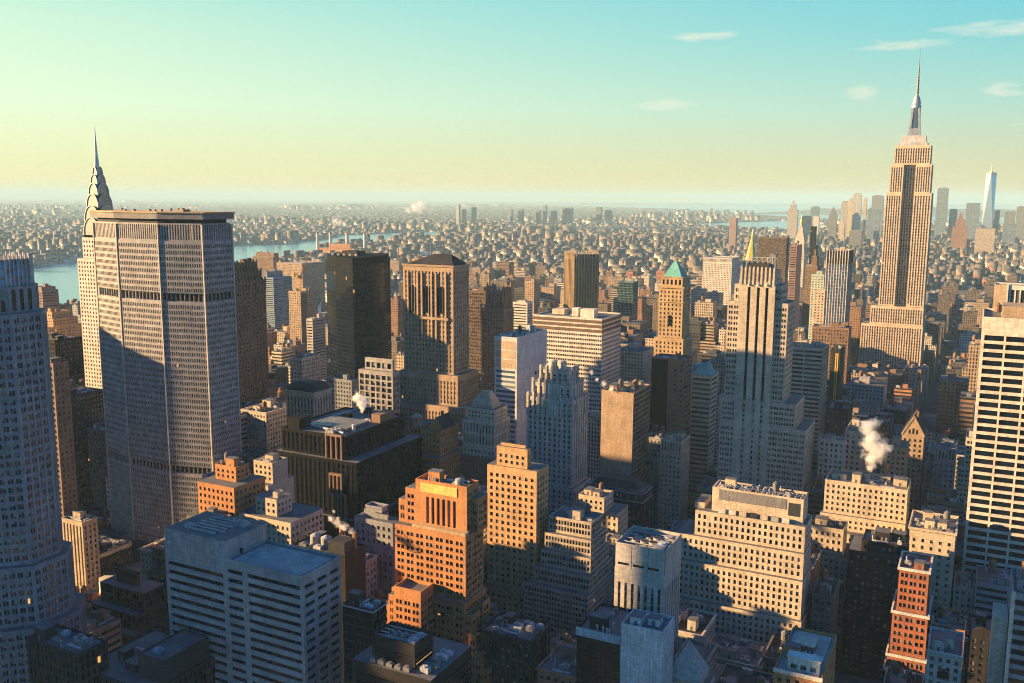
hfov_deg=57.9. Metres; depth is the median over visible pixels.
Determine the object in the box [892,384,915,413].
apartment block
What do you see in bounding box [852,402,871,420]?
office tower
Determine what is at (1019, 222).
frame edge tower
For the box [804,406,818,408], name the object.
window
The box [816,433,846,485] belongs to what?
grey twin block
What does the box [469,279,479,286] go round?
apartment block
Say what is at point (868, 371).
apartment block
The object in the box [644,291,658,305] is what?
office tower
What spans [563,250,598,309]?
gold fin tower
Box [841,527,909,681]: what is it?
dark brick block
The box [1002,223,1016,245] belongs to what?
river glass tower
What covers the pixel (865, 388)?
office tower
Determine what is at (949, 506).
window
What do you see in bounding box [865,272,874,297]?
office tower
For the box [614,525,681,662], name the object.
slab tower
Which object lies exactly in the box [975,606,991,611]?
window
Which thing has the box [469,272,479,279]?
apartment block
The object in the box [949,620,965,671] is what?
rooftop annex
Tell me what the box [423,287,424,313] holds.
arched window
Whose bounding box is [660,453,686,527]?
window
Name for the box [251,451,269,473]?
apartment block
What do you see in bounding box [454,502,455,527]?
window
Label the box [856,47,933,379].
art deco skyscraper
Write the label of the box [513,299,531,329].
white stepped block
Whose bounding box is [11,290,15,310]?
window
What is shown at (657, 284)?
apartment block
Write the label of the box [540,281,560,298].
office tower
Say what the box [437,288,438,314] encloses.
arched window
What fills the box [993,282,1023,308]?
lit slab tower
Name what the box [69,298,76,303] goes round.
apartment block
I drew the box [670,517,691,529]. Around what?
loft building
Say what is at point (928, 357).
apartment block
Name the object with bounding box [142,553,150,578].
window
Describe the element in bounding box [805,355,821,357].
window
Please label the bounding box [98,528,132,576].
service roof block
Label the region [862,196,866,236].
thin tower
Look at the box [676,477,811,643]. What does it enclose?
terraced limestone block
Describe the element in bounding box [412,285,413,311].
arched window
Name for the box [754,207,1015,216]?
hills
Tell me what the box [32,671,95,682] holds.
window
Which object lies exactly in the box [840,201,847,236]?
tan office
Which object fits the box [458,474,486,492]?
office tower
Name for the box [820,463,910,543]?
cream setback block
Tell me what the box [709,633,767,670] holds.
loft building
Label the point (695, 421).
window
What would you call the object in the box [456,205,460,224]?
shore tower
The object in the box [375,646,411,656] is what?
window
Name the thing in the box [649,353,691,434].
brown slab
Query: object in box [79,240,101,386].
window
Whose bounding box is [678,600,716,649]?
apartment block
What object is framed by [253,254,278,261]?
window
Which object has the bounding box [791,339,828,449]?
cream ribbon block
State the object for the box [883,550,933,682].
red brick tower
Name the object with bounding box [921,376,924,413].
apartment block
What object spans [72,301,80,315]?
office tower
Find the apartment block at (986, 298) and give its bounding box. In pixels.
[981,294,991,307]
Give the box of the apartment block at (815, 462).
[812,448,817,475]
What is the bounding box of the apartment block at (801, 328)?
[798,326,805,331]
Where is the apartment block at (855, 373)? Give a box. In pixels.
[851,368,864,379]
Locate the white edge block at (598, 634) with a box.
[576,603,632,682]
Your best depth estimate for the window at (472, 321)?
978.67 m
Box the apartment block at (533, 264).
[528,261,536,275]
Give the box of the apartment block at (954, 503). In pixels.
[920,486,965,519]
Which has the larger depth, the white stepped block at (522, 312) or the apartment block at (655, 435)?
the white stepped block at (522, 312)
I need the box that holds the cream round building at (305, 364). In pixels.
[290,350,320,382]
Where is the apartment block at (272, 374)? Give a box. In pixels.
[269,371,276,381]
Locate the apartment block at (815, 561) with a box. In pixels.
[810,542,821,616]
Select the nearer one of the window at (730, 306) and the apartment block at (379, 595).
the apartment block at (379, 595)
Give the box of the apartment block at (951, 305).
[949,300,952,318]
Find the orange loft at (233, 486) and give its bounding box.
[197,451,265,517]
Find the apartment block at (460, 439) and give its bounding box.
[458,432,462,446]
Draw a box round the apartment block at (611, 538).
[606,533,621,568]
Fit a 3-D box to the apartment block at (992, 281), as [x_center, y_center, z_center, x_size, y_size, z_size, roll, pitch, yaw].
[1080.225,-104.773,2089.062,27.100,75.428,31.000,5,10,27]
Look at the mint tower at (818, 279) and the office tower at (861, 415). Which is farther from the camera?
the mint tower at (818, 279)
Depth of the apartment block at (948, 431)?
764.43 m
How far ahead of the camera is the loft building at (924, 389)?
1132.15 m
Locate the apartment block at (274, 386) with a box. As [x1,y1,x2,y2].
[269,376,288,396]
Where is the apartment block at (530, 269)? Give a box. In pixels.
[518,265,532,276]
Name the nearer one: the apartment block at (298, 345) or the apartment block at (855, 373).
the apartment block at (855, 373)
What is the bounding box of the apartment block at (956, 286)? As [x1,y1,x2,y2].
[948,280,957,293]
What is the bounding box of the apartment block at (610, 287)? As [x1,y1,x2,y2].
[606,285,617,296]
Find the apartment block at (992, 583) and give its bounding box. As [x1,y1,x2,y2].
[972,559,1010,617]
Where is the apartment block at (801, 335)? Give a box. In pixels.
[795,329,804,340]
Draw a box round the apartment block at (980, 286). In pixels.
[972,283,985,293]
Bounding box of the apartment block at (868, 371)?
[864,361,883,376]
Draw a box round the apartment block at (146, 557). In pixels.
[138,538,164,578]
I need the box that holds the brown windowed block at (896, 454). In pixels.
[884,436,909,476]
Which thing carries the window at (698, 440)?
in the teal roof tower at (704, 375)
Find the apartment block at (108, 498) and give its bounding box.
[106,477,110,514]
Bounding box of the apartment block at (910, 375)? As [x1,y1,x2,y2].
[901,359,919,410]
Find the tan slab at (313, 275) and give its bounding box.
[276,259,325,312]
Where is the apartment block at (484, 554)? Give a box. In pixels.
[483,528,486,582]
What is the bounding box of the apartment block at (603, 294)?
[598,287,609,302]
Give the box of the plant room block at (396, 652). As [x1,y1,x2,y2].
[352,621,470,682]
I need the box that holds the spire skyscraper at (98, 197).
[77,126,113,388]
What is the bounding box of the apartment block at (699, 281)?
[696,270,702,287]
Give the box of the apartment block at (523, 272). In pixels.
[514,268,528,281]
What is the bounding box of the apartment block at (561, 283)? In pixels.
[558,281,563,289]
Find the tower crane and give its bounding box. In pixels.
[292,251,309,291]
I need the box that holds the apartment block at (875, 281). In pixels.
[872,273,877,296]
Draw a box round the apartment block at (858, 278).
[852,273,862,282]
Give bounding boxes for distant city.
[0,200,1023,592]
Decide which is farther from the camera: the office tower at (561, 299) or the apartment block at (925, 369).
the office tower at (561, 299)
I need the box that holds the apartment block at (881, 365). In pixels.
[871,359,889,369]
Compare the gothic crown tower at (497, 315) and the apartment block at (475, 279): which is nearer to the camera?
the gothic crown tower at (497, 315)
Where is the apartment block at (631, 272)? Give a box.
[624,269,637,277]
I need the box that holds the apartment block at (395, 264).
[390,258,404,271]
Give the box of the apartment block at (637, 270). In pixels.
[633,267,641,275]
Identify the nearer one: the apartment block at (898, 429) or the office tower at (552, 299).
the apartment block at (898, 429)
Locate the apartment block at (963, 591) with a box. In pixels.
[952,569,973,615]
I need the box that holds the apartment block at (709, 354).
[700,349,723,361]
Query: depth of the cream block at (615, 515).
525.71 m
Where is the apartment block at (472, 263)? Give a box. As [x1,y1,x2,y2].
[465,260,477,272]
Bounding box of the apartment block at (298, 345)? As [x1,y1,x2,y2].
[281,337,306,355]
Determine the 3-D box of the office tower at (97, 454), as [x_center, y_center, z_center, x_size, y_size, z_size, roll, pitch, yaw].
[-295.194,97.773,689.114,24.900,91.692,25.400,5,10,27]
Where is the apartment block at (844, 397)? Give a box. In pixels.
[824,395,847,432]
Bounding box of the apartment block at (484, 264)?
[480,260,487,268]
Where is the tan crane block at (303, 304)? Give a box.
[288,287,317,343]
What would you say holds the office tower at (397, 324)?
on the ground
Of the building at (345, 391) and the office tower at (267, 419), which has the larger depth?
the building at (345, 391)
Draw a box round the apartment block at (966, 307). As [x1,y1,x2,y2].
[963,304,973,309]
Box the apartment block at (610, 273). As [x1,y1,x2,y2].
[604,269,614,286]
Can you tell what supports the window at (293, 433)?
in the dark glass block at (346, 465)
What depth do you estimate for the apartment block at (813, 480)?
620.67 m
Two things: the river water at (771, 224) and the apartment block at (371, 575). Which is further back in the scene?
the river water at (771, 224)
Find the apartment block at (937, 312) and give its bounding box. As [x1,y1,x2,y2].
[927,309,941,313]
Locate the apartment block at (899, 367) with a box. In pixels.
[894,364,923,414]
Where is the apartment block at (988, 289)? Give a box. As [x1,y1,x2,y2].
[982,281,993,307]
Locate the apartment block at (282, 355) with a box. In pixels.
[272,342,294,365]
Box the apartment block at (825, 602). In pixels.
[810,568,840,634]
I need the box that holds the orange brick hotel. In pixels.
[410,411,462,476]
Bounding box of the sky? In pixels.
[0,0,1023,204]
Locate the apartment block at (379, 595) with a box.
[375,588,387,600]
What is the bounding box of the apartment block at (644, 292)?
[639,287,653,296]
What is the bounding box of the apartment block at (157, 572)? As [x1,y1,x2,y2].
[147,540,167,599]
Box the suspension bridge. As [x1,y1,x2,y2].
[575,219,696,230]
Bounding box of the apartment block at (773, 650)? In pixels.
[762,630,788,673]
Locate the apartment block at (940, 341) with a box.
[938,324,942,357]
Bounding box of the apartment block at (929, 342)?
[924,333,936,373]
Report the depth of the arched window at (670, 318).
781.21 m
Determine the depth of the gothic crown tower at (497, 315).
906.89 m
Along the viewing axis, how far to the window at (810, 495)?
584.67 m
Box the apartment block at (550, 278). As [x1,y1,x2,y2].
[546,274,555,284]
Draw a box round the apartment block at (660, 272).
[656,269,666,282]
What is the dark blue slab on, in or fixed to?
on the ground
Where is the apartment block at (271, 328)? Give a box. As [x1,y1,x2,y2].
[267,322,279,330]
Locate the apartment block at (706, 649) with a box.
[673,635,723,679]
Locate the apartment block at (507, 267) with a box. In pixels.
[498,260,513,274]
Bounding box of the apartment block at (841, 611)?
[810,578,846,673]
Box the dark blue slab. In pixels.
[866,208,880,242]
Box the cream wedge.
[974,228,994,253]
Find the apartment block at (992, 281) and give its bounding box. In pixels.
[987,278,996,291]
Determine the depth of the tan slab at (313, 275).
1927.10 m
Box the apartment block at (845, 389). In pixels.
[824,379,848,430]
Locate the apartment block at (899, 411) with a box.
[883,396,908,425]
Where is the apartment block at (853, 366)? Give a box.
[848,361,864,383]
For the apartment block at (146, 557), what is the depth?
540.16 m
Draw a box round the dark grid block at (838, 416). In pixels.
[824,400,852,436]
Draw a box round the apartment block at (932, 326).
[925,315,939,369]
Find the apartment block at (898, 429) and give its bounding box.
[894,424,903,439]
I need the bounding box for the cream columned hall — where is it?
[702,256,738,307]
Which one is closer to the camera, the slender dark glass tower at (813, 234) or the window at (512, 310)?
the window at (512, 310)
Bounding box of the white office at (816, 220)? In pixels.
[813,215,819,234]
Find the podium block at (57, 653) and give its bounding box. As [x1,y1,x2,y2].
[26,620,108,682]
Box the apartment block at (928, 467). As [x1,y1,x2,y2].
[922,454,933,505]
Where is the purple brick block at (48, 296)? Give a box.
[38,283,59,310]
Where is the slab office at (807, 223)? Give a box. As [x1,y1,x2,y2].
[802,215,811,240]
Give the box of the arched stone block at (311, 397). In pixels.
[284,378,332,417]
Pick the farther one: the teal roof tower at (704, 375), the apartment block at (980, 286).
the apartment block at (980, 286)
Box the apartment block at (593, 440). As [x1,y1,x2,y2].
[586,410,600,479]
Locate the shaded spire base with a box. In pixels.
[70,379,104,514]
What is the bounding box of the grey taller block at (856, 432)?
[844,418,868,470]
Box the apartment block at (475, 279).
[469,277,479,282]
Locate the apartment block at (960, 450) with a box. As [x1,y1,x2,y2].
[928,437,964,488]
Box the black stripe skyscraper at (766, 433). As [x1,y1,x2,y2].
[717,254,814,491]
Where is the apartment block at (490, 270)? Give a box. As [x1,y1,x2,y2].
[484,265,494,272]
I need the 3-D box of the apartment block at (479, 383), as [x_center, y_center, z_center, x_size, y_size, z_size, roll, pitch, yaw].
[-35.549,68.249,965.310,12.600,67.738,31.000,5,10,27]
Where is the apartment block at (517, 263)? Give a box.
[508,258,521,271]
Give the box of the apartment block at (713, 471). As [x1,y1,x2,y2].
[709,462,717,478]
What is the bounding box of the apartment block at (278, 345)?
[270,337,292,359]
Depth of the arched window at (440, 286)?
708.53 m
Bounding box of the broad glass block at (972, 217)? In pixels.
[965,203,980,239]
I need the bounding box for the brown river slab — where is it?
[253,249,278,276]
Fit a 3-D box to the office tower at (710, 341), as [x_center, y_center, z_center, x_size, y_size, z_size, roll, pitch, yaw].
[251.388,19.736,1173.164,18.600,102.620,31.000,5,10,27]
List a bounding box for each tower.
[0,251,87,682]
[50,357,78,530]
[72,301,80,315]
[86,413,109,516]
[88,204,241,562]
[164,511,343,682]
[201,506,227,514]
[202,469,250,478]
[232,258,269,404]
[239,413,249,468]
[240,398,286,468]
[267,329,276,364]
[268,387,285,401]
[306,313,326,381]
[326,250,391,382]
[354,501,398,595]
[391,295,403,337]
[391,332,403,369]
[396,351,403,370]
[399,254,477,434]
[399,281,402,297]
[454,253,463,261]
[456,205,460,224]
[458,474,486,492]
[462,209,465,222]
[462,390,509,485]
[469,282,484,288]
[469,287,487,376]
[471,207,476,222]
[471,256,481,267]
[480,271,494,289]
[480,281,513,392]
[483,442,548,614]
[491,278,513,306]
[494,324,546,446]
[508,209,512,223]
[514,287,523,300]
[518,209,523,222]
[526,359,590,511]
[536,210,540,223]
[538,302,556,312]
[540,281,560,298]
[540,299,550,305]
[541,296,559,305]
[543,205,546,223]
[551,211,556,223]
[559,288,563,307]
[562,208,567,224]
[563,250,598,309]
[568,207,573,223]
[596,207,601,223]
[598,300,610,311]
[600,378,649,483]
[605,210,612,222]
[613,297,617,312]
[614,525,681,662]
[620,333,643,347]
[620,339,653,388]
[620,608,674,682]
[621,316,648,334]
[621,326,642,340]
[625,274,643,295]
[637,295,648,320]
[641,274,653,289]
[643,329,657,346]
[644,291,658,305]
[646,304,652,328]
[649,389,650,432]
[652,298,658,330]
[654,257,691,355]
[658,430,689,528]
[687,359,718,516]
[689,313,706,363]
[689,363,723,464]
[690,286,706,315]
[692,348,696,363]
[694,296,720,321]
[700,317,718,352]
[705,290,722,304]
[708,350,725,390]
[715,326,726,350]
[716,315,726,337]
[717,302,727,319]
[724,333,725,352]
[743,231,757,268]
[757,237,789,282]
[787,200,798,238]
[787,240,801,329]
[793,330,797,340]
[794,217,806,287]
[798,300,803,325]
[802,249,820,327]
[808,270,824,341]
[809,226,817,263]
[811,289,826,340]
[825,246,853,324]
[828,207,837,238]
[828,343,844,403]
[846,196,852,236]
[848,230,861,247]
[848,372,887,412]
[849,302,863,363]
[851,193,861,229]
[852,288,864,316]
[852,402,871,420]
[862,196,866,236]
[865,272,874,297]
[865,412,895,472]
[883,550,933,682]
[934,188,948,236]
[935,372,968,440]
[946,359,961,375]
[948,209,957,235]
[948,352,966,367]
[954,331,980,354]
[956,427,973,513]
[957,308,978,344]
[957,389,976,444]
[962,302,1023,607]
[962,334,980,391]
[967,403,975,431]
[981,168,996,227]
[986,561,1023,682]
[993,210,999,234]
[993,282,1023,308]
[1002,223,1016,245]
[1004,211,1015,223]
[1007,273,1016,282]
[1015,206,1023,241]
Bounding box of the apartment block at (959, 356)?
[952,349,967,358]
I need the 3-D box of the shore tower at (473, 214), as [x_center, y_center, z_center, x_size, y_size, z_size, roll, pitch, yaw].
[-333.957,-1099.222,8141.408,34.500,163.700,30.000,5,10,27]
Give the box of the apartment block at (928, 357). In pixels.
[922,345,934,383]
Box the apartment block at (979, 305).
[964,299,988,327]
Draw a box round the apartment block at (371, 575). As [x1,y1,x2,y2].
[365,552,378,598]
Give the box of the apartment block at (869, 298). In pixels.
[852,284,871,302]
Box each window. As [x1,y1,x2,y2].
[0,291,5,311]
[0,315,78,682]
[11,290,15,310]
[19,289,23,309]
[27,288,31,308]
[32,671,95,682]
[57,447,75,516]
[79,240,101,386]
[84,393,102,513]
[89,431,109,514]
[92,604,168,627]
[97,242,239,540]
[101,625,119,635]
[105,631,119,639]
[108,639,119,646]
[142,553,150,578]
[149,551,165,594]
[201,502,254,515]
[237,283,267,403]
[242,516,321,543]
[243,410,286,465]
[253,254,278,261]
[277,263,324,302]
[279,419,420,516]
[289,291,316,339]
[326,261,390,382]
[356,670,468,682]
[356,671,395,682]
[367,562,375,595]
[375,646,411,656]
[375,649,411,659]
[375,652,411,661]
[375,654,412,664]
[390,488,490,682]
[401,270,476,434]
[409,287,410,312]
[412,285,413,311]
[415,287,416,313]
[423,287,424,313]
[426,286,427,312]
[427,497,428,521]
[429,288,430,314]
[432,498,433,522]
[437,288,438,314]
[438,499,439,524]
[440,286,441,313]
[441,428,461,476]
[443,288,444,315]
[443,500,444,524]
[448,500,449,525]
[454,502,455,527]
[469,292,480,376]
[483,310,512,392]
[486,453,546,613]
[525,518,613,639]
[526,282,539,320]
[530,373,570,511]
[547,329,619,413]
[576,275,576,306]
[579,260,580,306]
[582,260,583,307]
[585,260,586,307]
[590,260,590,292]
[592,260,593,307]
[595,260,596,307]
[618,282,637,319]
[634,386,649,482]
[659,294,689,354]
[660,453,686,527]
[668,257,679,325]
[680,514,797,641]
[688,442,713,514]
[690,438,707,442]
[691,411,708,414]
[691,415,708,418]
[691,420,708,423]
[691,425,708,428]
[691,429,708,432]
[691,434,707,437]
[692,382,709,385]
[692,387,709,390]
[692,392,709,395]
[692,396,709,399]
[692,401,709,404]
[692,406,708,409]
[693,378,710,380]
[703,263,730,307]
[719,305,800,490]
[758,239,785,282]
[803,252,818,326]
[803,380,820,383]
[803,385,819,387]
[803,389,819,391]
[803,393,819,396]
[804,359,821,361]
[804,363,821,366]
[804,368,820,370]
[804,372,820,374]
[804,376,820,379]
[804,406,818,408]
[805,350,821,353]
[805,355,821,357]
[809,227,817,263]
[809,494,823,498]
[809,500,823,503]
[809,505,822,508]
[813,328,844,382]
[813,347,828,449]
[825,271,840,324]
[826,484,901,530]
[844,545,888,677]
[860,148,929,368]
[907,479,918,534]
[911,108,920,127]
[911,663,922,670]
[937,669,948,680]
[946,505,963,508]
[957,469,969,513]
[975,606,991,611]
[976,593,1005,600]
[976,600,992,604]
[977,586,1006,593]
[1006,290,1023,302]
[1008,599,1023,682]
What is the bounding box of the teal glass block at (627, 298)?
[618,279,637,319]
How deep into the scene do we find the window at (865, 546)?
487.80 m
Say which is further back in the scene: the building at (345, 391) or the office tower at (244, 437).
the building at (345, 391)
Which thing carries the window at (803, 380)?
in the cream ribbon block at (809, 376)
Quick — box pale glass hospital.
[263,269,291,329]
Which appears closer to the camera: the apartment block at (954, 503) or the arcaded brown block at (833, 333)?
the apartment block at (954, 503)
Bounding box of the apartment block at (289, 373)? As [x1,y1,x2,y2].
[283,363,290,383]
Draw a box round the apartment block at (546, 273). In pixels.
[543,270,551,284]
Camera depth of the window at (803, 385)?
778.83 m
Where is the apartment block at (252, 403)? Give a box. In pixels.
[240,392,265,412]
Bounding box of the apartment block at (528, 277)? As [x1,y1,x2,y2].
[524,275,531,285]
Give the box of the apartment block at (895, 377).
[882,364,903,395]
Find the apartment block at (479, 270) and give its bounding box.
[470,267,483,273]
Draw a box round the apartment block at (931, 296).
[925,289,939,303]
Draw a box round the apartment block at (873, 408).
[849,394,879,413]
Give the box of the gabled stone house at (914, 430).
[901,409,926,534]
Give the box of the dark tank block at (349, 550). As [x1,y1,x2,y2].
[291,524,365,678]
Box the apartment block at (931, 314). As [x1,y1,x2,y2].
[925,310,946,337]
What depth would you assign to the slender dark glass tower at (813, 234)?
1995.89 m
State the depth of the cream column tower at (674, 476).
668.08 m
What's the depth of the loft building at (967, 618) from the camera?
464.66 m
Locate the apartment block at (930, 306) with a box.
[925,302,937,314]
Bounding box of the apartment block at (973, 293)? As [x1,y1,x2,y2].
[967,287,983,300]
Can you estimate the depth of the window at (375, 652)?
330.71 m
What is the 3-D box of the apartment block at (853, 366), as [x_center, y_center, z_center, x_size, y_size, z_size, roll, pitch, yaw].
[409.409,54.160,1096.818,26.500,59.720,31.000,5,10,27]
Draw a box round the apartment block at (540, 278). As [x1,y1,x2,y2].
[531,274,544,284]
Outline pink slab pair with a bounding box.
[729,218,737,247]
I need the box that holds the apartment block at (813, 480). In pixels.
[811,475,816,484]
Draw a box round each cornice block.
[584,473,652,529]
[908,510,958,615]
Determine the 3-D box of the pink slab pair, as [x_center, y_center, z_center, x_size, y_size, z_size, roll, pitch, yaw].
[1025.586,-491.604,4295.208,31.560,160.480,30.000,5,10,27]
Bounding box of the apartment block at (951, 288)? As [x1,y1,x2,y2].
[942,283,955,303]
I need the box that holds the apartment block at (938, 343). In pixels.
[937,324,940,363]
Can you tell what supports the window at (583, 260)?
in the gold fin tower at (581, 279)
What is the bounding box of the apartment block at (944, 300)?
[937,289,950,332]
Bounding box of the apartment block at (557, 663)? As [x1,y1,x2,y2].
[535,633,576,682]
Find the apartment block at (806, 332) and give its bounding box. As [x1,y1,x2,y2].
[803,328,808,338]
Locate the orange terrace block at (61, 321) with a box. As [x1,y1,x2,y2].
[47,308,84,370]
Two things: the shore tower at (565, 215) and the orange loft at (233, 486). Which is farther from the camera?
the shore tower at (565, 215)
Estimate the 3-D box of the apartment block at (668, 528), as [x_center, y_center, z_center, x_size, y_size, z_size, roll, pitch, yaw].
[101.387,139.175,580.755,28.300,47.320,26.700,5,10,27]
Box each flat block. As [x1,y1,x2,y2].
[48,332,84,385]
[96,628,216,682]
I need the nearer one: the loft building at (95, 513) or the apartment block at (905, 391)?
the loft building at (95, 513)
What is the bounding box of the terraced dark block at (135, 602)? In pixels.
[90,566,169,643]
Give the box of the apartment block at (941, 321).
[934,317,944,337]
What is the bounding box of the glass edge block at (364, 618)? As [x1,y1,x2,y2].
[341,589,386,682]
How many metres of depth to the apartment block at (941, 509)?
580.03 m
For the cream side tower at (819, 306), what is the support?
on the ground
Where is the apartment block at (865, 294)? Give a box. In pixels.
[862,288,867,316]
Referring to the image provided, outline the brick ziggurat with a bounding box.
[951,212,967,249]
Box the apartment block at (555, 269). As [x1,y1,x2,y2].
[550,266,560,272]
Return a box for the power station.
[316,232,370,252]
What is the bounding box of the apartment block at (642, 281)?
[636,275,646,288]
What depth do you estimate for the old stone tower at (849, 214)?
5549.38 m
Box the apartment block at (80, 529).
[62,509,100,592]
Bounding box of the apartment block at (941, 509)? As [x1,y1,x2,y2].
[921,504,950,513]
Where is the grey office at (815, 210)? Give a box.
[810,206,819,225]
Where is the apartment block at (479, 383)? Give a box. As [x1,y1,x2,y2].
[478,375,480,392]
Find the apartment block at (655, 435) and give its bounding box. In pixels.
[647,424,665,528]
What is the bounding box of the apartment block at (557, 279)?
[554,276,563,285]
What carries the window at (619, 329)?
in the striped office slab
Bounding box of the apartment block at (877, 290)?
[874,279,879,298]
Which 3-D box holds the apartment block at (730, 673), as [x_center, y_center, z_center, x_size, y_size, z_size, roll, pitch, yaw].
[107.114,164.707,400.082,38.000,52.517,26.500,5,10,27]
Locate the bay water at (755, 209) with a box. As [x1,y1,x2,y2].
[542,205,1016,223]
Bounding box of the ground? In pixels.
[0,198,1023,682]
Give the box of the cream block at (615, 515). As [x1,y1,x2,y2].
[578,482,627,534]
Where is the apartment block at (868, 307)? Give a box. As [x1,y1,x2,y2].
[865,301,876,318]
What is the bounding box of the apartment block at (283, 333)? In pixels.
[275,324,289,342]
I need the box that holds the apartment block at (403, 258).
[398,256,407,262]
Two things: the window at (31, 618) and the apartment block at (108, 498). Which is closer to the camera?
the window at (31, 618)
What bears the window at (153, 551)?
in the apartment block at (157, 572)
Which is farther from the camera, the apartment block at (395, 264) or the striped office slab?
the apartment block at (395, 264)
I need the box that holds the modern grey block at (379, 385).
[358,357,399,413]
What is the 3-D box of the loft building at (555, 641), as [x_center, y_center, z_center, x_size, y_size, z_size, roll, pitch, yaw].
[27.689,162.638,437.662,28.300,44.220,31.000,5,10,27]
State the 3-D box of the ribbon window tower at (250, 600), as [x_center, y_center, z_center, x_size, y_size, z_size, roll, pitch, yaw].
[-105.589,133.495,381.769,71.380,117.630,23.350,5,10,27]
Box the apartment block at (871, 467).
[865,458,882,473]
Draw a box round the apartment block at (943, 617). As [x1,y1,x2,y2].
[931,604,966,631]
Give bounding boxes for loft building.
[80,585,100,603]
[86,604,121,651]
[88,511,103,518]
[97,509,110,530]
[550,632,576,651]
[599,283,605,288]
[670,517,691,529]
[690,278,697,285]
[696,476,716,508]
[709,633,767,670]
[851,359,870,366]
[883,661,923,682]
[922,372,926,406]
[928,616,931,633]
[948,607,975,682]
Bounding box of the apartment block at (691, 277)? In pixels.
[689,274,695,284]
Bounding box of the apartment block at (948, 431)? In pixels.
[937,426,953,438]
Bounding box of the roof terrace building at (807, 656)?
[773,626,836,682]
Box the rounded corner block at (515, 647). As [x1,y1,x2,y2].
[478,610,551,682]
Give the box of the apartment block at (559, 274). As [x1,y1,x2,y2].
[552,272,563,277]
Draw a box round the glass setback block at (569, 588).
[524,503,614,639]
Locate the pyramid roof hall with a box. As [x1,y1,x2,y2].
[672,640,714,682]
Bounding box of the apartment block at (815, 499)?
[807,477,824,515]
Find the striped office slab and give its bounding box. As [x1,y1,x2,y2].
[532,307,621,413]
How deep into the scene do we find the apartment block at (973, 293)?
1876.20 m
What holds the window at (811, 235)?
in the slender dark glass tower at (813, 234)
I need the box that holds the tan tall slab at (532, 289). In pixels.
[525,278,539,320]
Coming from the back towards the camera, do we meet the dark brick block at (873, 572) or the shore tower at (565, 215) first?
the shore tower at (565, 215)
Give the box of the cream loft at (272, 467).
[253,452,294,501]
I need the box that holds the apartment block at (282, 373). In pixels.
[268,359,287,383]
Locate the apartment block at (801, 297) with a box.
[799,287,803,300]
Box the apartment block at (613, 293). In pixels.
[607,289,617,311]
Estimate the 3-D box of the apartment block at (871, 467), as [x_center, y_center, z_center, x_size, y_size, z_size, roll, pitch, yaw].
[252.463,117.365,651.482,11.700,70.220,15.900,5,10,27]
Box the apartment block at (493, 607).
[490,602,503,612]
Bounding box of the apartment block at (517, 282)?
[506,276,521,287]
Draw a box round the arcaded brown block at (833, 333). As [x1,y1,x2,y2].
[812,322,851,383]
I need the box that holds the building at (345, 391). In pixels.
[329,373,358,410]
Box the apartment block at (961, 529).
[956,516,965,569]
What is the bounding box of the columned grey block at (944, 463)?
[931,436,957,495]
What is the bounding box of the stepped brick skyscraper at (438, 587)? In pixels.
[385,468,496,682]
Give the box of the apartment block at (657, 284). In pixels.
[655,279,660,293]
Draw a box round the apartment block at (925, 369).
[921,364,928,401]
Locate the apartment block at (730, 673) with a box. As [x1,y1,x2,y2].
[715,663,773,682]
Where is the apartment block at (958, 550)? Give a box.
[950,538,962,607]
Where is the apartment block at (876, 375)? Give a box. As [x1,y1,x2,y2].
[869,367,891,398]
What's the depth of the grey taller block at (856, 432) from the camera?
612.06 m
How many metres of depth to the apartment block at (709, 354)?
1112.95 m
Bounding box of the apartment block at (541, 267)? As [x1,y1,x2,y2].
[536,262,550,275]
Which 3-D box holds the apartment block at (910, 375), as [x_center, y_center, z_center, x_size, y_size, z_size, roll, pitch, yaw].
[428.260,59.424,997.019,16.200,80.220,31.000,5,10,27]
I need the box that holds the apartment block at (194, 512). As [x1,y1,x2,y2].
[180,508,198,520]
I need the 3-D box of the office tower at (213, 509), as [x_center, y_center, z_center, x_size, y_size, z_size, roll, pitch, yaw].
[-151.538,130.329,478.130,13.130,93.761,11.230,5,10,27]
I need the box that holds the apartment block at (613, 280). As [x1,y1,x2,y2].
[608,274,627,285]
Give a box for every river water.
[34,231,441,303]
[696,221,821,229]
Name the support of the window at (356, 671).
in the plant room block at (396, 652)
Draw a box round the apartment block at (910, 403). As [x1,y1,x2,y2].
[886,396,913,419]
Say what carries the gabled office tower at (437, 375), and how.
on the ground
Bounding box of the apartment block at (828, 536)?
[807,514,850,579]
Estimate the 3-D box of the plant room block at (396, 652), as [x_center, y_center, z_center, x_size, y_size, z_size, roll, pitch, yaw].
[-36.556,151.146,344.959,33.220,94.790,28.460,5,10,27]
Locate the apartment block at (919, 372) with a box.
[903,360,921,410]
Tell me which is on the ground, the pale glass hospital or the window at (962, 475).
the pale glass hospital
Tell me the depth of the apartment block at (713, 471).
710.12 m
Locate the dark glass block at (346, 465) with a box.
[276,406,421,537]
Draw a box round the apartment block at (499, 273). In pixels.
[495,268,507,278]
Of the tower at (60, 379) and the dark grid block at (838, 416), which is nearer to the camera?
the tower at (60, 379)
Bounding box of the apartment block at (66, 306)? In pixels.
[60,299,73,314]
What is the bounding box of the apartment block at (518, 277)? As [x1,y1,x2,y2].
[507,274,523,286]
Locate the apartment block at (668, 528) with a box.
[659,522,677,531]
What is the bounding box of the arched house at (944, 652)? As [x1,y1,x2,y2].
[925,611,991,682]

